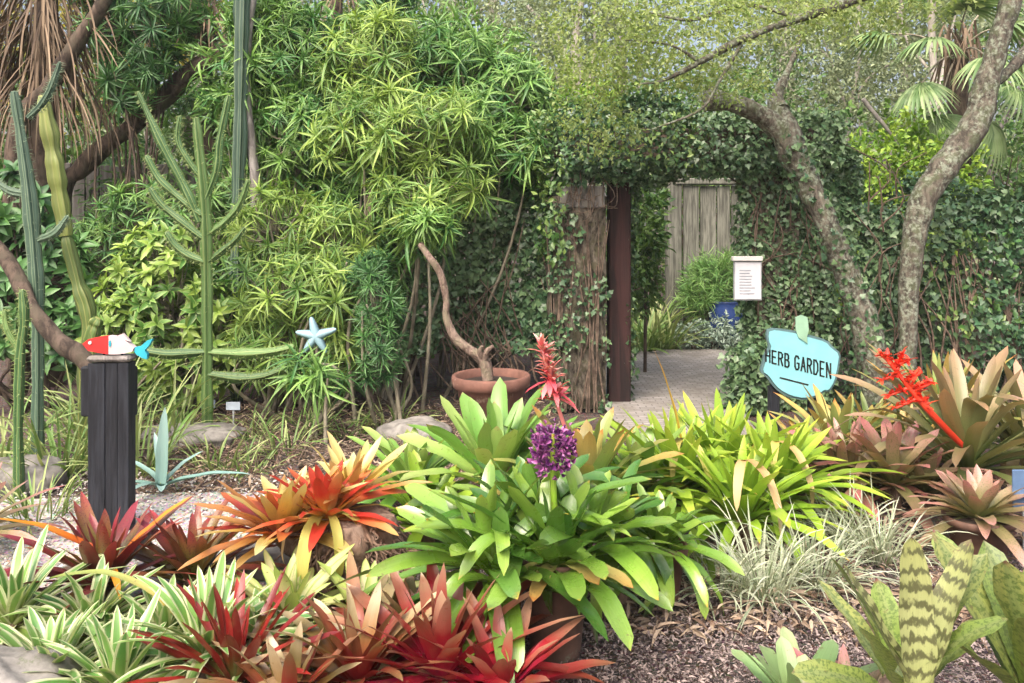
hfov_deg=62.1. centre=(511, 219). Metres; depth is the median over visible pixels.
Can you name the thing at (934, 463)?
bromeliad
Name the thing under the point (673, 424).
bromeliad
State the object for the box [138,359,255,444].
grass tuft
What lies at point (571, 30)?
background tree
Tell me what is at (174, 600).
bromeliad
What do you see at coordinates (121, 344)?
fish ornament
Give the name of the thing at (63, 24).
background tree
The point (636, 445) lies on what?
bromeliad
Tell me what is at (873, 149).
tall hedge
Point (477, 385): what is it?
potted bonsai
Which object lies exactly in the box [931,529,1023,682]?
bromeliad
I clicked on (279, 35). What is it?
dracaena shrub
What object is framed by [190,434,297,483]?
grass tuft
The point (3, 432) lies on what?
grass tuft
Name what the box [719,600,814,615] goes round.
dry leaf
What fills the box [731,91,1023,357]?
tall hedge
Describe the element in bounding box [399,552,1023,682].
mulch
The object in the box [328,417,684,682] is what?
potted bromeliad
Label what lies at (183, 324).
lime shrub
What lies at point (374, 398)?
bare tree
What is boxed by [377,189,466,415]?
dracaena shrub
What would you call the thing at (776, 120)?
leaning oak
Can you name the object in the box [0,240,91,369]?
bent log
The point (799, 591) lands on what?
dry leaf
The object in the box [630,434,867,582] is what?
bromeliad
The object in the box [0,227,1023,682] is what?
ground
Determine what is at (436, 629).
bromeliad
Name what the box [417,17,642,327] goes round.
bush
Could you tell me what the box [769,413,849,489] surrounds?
bromeliad
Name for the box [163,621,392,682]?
bromeliad
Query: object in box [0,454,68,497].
boulder
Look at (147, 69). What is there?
needle tree
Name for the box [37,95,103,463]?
columnar cactus
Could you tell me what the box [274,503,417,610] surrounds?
fibrous stump
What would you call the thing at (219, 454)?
grass tuft
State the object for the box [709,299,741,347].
blue pot
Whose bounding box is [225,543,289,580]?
boulder
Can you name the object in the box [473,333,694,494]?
bromeliad
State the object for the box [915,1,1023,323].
background tree
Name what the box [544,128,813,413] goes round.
garden archway
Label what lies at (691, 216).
wooden gate
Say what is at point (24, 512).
grass tuft
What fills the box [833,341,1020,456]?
bromeliad
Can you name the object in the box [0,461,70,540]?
bromeliad
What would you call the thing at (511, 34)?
fine leaved shrub
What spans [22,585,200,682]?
bromeliad
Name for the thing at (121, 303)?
lime shrub
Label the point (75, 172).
bare tree
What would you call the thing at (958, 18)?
background tree
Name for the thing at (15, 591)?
bromeliad
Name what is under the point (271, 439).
grass tuft
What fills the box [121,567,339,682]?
bromeliad
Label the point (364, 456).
bromeliad
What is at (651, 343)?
grass tuft
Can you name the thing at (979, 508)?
potted bromeliad
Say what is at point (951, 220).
ivy hedge
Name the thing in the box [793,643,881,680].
bromeliad
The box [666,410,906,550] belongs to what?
bromeliad
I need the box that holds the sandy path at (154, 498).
[0,491,266,597]
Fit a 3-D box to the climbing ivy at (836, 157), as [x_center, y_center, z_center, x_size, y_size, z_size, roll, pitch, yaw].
[1.901,0.280,7.432,3.381,2.808,1.148,0,0,-7]
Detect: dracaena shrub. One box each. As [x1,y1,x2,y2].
[72,77,279,386]
[210,0,350,391]
[216,171,382,418]
[260,341,364,451]
[297,0,512,408]
[336,244,414,429]
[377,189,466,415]
[389,11,562,398]
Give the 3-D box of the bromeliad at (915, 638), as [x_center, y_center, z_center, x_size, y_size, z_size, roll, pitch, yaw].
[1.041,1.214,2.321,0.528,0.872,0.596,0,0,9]
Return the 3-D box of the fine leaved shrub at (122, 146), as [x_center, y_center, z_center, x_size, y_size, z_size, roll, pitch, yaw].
[-3.986,0.268,9.342,2.803,2.780,1.920,0,0,0]
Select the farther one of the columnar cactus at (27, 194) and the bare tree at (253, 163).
the bare tree at (253, 163)
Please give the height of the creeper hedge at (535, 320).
2.317 m
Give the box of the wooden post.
[81,354,137,530]
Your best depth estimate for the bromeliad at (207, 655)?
2.93 m
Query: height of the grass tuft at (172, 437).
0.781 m
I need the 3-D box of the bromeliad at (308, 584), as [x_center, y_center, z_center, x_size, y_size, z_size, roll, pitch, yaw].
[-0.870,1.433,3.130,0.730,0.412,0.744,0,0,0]
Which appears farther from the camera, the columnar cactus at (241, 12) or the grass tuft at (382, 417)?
the columnar cactus at (241, 12)
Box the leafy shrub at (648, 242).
[606,166,676,371]
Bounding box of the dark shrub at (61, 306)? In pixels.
[0,159,99,413]
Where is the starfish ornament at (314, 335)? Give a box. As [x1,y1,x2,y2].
[296,317,336,444]
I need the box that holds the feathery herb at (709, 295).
[670,242,736,346]
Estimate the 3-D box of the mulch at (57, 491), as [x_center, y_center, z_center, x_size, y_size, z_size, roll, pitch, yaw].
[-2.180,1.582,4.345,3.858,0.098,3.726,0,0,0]
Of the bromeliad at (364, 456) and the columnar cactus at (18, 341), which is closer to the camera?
the bromeliad at (364, 456)
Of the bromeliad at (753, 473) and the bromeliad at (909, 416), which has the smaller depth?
the bromeliad at (753, 473)
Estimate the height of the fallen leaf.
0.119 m
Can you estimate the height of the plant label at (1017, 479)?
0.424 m
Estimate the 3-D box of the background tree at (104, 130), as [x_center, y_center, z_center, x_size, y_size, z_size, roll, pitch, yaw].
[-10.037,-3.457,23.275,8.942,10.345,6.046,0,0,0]
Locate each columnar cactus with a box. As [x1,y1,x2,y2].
[0,61,71,454]
[0,286,32,499]
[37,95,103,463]
[135,91,294,422]
[229,0,250,401]
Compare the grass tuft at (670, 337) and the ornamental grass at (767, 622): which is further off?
the grass tuft at (670, 337)
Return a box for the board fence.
[61,163,199,324]
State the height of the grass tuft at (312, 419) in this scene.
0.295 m
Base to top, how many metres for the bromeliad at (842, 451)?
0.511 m
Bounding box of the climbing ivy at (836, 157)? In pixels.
[540,89,926,416]
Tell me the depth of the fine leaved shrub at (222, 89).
7.86 m
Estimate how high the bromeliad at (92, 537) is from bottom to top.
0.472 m
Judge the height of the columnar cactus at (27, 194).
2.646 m
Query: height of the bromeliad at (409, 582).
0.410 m
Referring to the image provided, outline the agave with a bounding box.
[136,408,247,491]
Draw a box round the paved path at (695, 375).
[605,349,754,440]
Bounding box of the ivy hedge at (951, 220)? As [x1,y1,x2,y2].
[857,169,1023,402]
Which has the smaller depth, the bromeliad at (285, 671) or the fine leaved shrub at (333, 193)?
the bromeliad at (285, 671)
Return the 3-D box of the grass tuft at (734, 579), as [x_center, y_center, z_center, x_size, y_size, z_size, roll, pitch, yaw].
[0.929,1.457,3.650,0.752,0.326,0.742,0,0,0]
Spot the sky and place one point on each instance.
(695, 43)
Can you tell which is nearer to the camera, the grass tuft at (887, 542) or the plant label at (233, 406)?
the grass tuft at (887, 542)
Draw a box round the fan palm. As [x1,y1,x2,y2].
[834,0,1023,352]
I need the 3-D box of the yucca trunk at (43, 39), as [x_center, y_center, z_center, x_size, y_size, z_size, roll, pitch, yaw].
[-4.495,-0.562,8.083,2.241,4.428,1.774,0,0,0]
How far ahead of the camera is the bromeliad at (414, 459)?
4.27 m
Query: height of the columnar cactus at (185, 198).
2.573 m
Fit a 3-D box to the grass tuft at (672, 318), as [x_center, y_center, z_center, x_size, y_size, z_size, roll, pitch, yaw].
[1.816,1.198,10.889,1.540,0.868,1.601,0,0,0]
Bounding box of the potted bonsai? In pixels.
[392,200,530,418]
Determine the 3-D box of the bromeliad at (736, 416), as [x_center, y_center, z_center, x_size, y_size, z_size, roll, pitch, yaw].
[1.131,1.337,4.755,1.361,0.702,1.257,0,0,0]
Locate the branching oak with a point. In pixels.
(961, 144)
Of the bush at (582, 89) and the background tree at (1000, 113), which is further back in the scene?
the background tree at (1000, 113)
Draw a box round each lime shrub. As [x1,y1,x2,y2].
[75,281,189,405]
[91,219,259,419]
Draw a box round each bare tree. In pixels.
[2,0,111,388]
[55,0,292,291]
[246,0,266,400]
[365,161,383,409]
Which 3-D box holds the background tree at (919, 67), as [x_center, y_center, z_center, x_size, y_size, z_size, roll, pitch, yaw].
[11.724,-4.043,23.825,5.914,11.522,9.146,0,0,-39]
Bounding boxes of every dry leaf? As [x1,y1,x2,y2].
[639,602,686,606]
[689,607,742,616]
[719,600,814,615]
[754,589,814,593]
[780,591,852,597]
[837,589,898,594]
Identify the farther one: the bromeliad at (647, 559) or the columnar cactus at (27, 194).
the columnar cactus at (27, 194)
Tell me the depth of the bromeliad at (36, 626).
2.85 m
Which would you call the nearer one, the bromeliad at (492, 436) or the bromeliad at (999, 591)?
the bromeliad at (999, 591)
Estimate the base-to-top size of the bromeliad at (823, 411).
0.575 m
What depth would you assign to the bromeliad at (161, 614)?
3.02 m
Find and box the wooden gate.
[665,178,747,326]
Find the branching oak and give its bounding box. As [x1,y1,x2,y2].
[518,0,1023,420]
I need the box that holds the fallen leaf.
[47,569,172,613]
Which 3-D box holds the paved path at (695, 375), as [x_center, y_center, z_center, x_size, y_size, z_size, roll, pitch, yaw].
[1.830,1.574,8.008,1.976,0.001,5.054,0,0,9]
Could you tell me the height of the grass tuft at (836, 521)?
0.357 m
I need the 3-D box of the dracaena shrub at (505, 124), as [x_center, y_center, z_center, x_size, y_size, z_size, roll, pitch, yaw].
[-0.380,-0.138,7.706,1.785,3.552,1.519,0,0,0]
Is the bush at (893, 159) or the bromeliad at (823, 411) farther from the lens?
the bush at (893, 159)
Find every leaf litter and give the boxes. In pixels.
[136,397,560,502]
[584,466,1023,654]
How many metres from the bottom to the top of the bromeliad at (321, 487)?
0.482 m
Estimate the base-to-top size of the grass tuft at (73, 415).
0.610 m
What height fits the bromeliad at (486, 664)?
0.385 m
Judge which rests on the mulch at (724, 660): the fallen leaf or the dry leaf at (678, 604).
the dry leaf at (678, 604)
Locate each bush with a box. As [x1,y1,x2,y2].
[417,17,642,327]
[817,98,1006,328]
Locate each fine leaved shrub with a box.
[65,126,250,363]
[160,0,374,383]
[175,155,437,403]
[324,0,567,386]
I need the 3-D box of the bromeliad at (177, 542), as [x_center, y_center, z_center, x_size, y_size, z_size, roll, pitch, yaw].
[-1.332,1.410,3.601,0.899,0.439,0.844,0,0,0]
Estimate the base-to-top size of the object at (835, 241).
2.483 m
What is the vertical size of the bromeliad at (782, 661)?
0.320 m
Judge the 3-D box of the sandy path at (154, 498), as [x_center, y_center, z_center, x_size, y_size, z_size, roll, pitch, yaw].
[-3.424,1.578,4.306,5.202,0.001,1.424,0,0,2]
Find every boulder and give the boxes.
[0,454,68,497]
[0,644,82,682]
[140,422,248,451]
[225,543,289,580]
[375,416,452,451]
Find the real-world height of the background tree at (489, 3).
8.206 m
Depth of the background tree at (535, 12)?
14.91 m
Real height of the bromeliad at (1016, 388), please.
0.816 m
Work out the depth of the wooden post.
4.30 m
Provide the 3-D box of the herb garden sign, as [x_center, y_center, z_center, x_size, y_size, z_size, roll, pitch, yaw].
[2.037,1.159,6.039,0.566,0.982,0.122,0,0,0]
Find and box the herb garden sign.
[759,315,840,431]
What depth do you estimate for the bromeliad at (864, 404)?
5.91 m
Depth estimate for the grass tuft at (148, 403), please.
6.00 m
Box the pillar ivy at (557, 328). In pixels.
[544,203,613,413]
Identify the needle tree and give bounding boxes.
[55,0,217,360]
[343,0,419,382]
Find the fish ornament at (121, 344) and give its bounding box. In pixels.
[83,333,153,358]
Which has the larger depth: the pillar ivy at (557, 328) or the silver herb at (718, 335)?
the silver herb at (718, 335)
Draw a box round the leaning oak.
[701,0,985,411]
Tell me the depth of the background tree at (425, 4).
12.72 m
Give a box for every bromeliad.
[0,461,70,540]
[0,491,215,614]
[0,523,127,645]
[0,600,155,682]
[1,554,165,667]
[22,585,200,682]
[76,573,206,668]
[94,550,315,682]
[108,493,286,608]
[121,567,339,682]
[156,584,314,682]
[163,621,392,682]
[177,458,384,573]
[212,543,368,638]
[239,459,407,579]
[243,550,450,682]
[277,431,431,503]
[302,568,426,675]
[306,549,603,682]
[307,555,419,670]
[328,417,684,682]
[346,426,479,524]
[372,449,474,550]
[396,378,595,495]
[402,587,615,682]
[470,416,615,495]
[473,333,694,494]
[577,348,791,556]
[586,459,684,621]
[593,423,711,535]
[613,483,744,619]
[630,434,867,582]
[637,388,845,521]
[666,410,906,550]
[731,626,878,682]
[769,384,906,446]
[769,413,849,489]
[779,412,931,526]
[792,536,1007,682]
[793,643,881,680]
[796,417,1009,532]
[817,346,1023,488]
[827,389,928,438]
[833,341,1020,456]
[841,404,948,467]
[873,448,1000,522]
[894,464,1023,565]
[912,359,1023,486]
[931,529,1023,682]
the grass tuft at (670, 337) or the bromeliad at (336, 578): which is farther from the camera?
the grass tuft at (670, 337)
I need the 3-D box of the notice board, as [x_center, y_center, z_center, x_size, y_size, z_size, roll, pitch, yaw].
[1.930,0.480,6.982,0.246,0.363,0.064,0,0,0]
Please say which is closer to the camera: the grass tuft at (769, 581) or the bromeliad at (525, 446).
the grass tuft at (769, 581)
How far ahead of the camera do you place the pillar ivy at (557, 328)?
7.15 m
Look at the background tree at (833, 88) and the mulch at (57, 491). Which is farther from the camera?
the background tree at (833, 88)
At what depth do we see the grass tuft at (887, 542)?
3.97 m
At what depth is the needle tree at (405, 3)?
8.25 m
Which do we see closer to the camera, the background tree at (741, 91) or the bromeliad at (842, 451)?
the bromeliad at (842, 451)
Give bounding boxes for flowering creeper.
[516,80,708,268]
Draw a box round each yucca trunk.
[0,0,144,387]
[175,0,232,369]
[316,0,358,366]
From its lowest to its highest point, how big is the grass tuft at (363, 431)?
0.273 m
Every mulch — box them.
[0,436,420,673]
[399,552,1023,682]
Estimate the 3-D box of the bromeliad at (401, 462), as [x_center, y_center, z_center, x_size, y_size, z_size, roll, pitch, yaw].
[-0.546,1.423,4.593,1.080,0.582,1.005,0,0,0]
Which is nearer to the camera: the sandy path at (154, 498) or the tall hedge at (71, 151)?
the sandy path at (154, 498)
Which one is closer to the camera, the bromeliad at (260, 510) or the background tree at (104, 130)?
the bromeliad at (260, 510)
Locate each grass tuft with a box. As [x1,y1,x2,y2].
[0,361,184,453]
[0,380,150,492]
[0,394,80,462]
[0,453,87,535]
[7,357,200,443]
[11,362,224,491]
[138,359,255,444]
[168,421,269,475]
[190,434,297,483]
[202,400,293,443]
[229,404,340,458]
[273,395,358,436]
[299,401,385,444]
[346,384,442,429]
[606,286,706,351]
[606,297,692,353]
[632,296,713,351]
[675,495,862,636]
[678,522,814,619]
[726,490,899,606]
[782,474,919,568]
[807,480,972,583]
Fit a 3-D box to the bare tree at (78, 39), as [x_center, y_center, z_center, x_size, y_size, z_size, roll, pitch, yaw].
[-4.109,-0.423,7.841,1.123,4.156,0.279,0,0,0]
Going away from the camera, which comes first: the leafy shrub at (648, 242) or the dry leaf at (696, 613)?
the dry leaf at (696, 613)
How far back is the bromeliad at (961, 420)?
4.73 m
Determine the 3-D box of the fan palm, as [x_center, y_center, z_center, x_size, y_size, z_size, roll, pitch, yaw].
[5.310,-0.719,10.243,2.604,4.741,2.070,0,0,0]
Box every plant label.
[226,402,239,423]
[1012,469,1023,550]
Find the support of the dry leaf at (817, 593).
on the mulch at (724, 660)
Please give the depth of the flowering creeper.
7.04 m
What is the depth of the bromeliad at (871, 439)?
4.67 m
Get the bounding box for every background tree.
[0,0,177,166]
[1,0,229,162]
[62,0,305,165]
[160,0,478,175]
[260,0,457,134]
[310,0,638,260]
[360,0,574,275]
[488,0,717,212]
[498,0,709,185]
[556,43,848,317]
[642,0,1022,244]
[707,0,942,150]
[775,0,1023,194]
[860,0,995,144]
[882,4,1023,273]
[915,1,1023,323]
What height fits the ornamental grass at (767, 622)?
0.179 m
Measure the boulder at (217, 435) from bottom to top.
0.191 m
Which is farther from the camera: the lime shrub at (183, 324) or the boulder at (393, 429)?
the lime shrub at (183, 324)
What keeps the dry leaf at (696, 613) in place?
on the mulch at (724, 660)
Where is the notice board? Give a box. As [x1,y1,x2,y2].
[731,256,762,299]
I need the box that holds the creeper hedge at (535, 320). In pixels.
[339,165,639,399]
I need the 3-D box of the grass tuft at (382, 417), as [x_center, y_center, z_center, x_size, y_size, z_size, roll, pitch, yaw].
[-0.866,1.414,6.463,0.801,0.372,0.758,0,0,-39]
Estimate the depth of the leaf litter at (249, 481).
5.51 m
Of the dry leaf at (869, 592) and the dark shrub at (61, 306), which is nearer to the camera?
the dry leaf at (869, 592)
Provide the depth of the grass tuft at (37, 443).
5.26 m
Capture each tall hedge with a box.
[0,44,484,363]
[0,100,1023,285]
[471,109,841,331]
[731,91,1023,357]
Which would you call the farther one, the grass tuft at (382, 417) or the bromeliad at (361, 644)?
the grass tuft at (382, 417)
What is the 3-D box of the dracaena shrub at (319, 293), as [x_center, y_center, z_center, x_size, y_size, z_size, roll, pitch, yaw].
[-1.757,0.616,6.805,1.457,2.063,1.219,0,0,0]
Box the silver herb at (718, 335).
[673,309,744,349]
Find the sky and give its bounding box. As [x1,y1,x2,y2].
[0,0,1018,226]
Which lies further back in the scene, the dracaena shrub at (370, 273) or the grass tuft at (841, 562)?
the dracaena shrub at (370, 273)

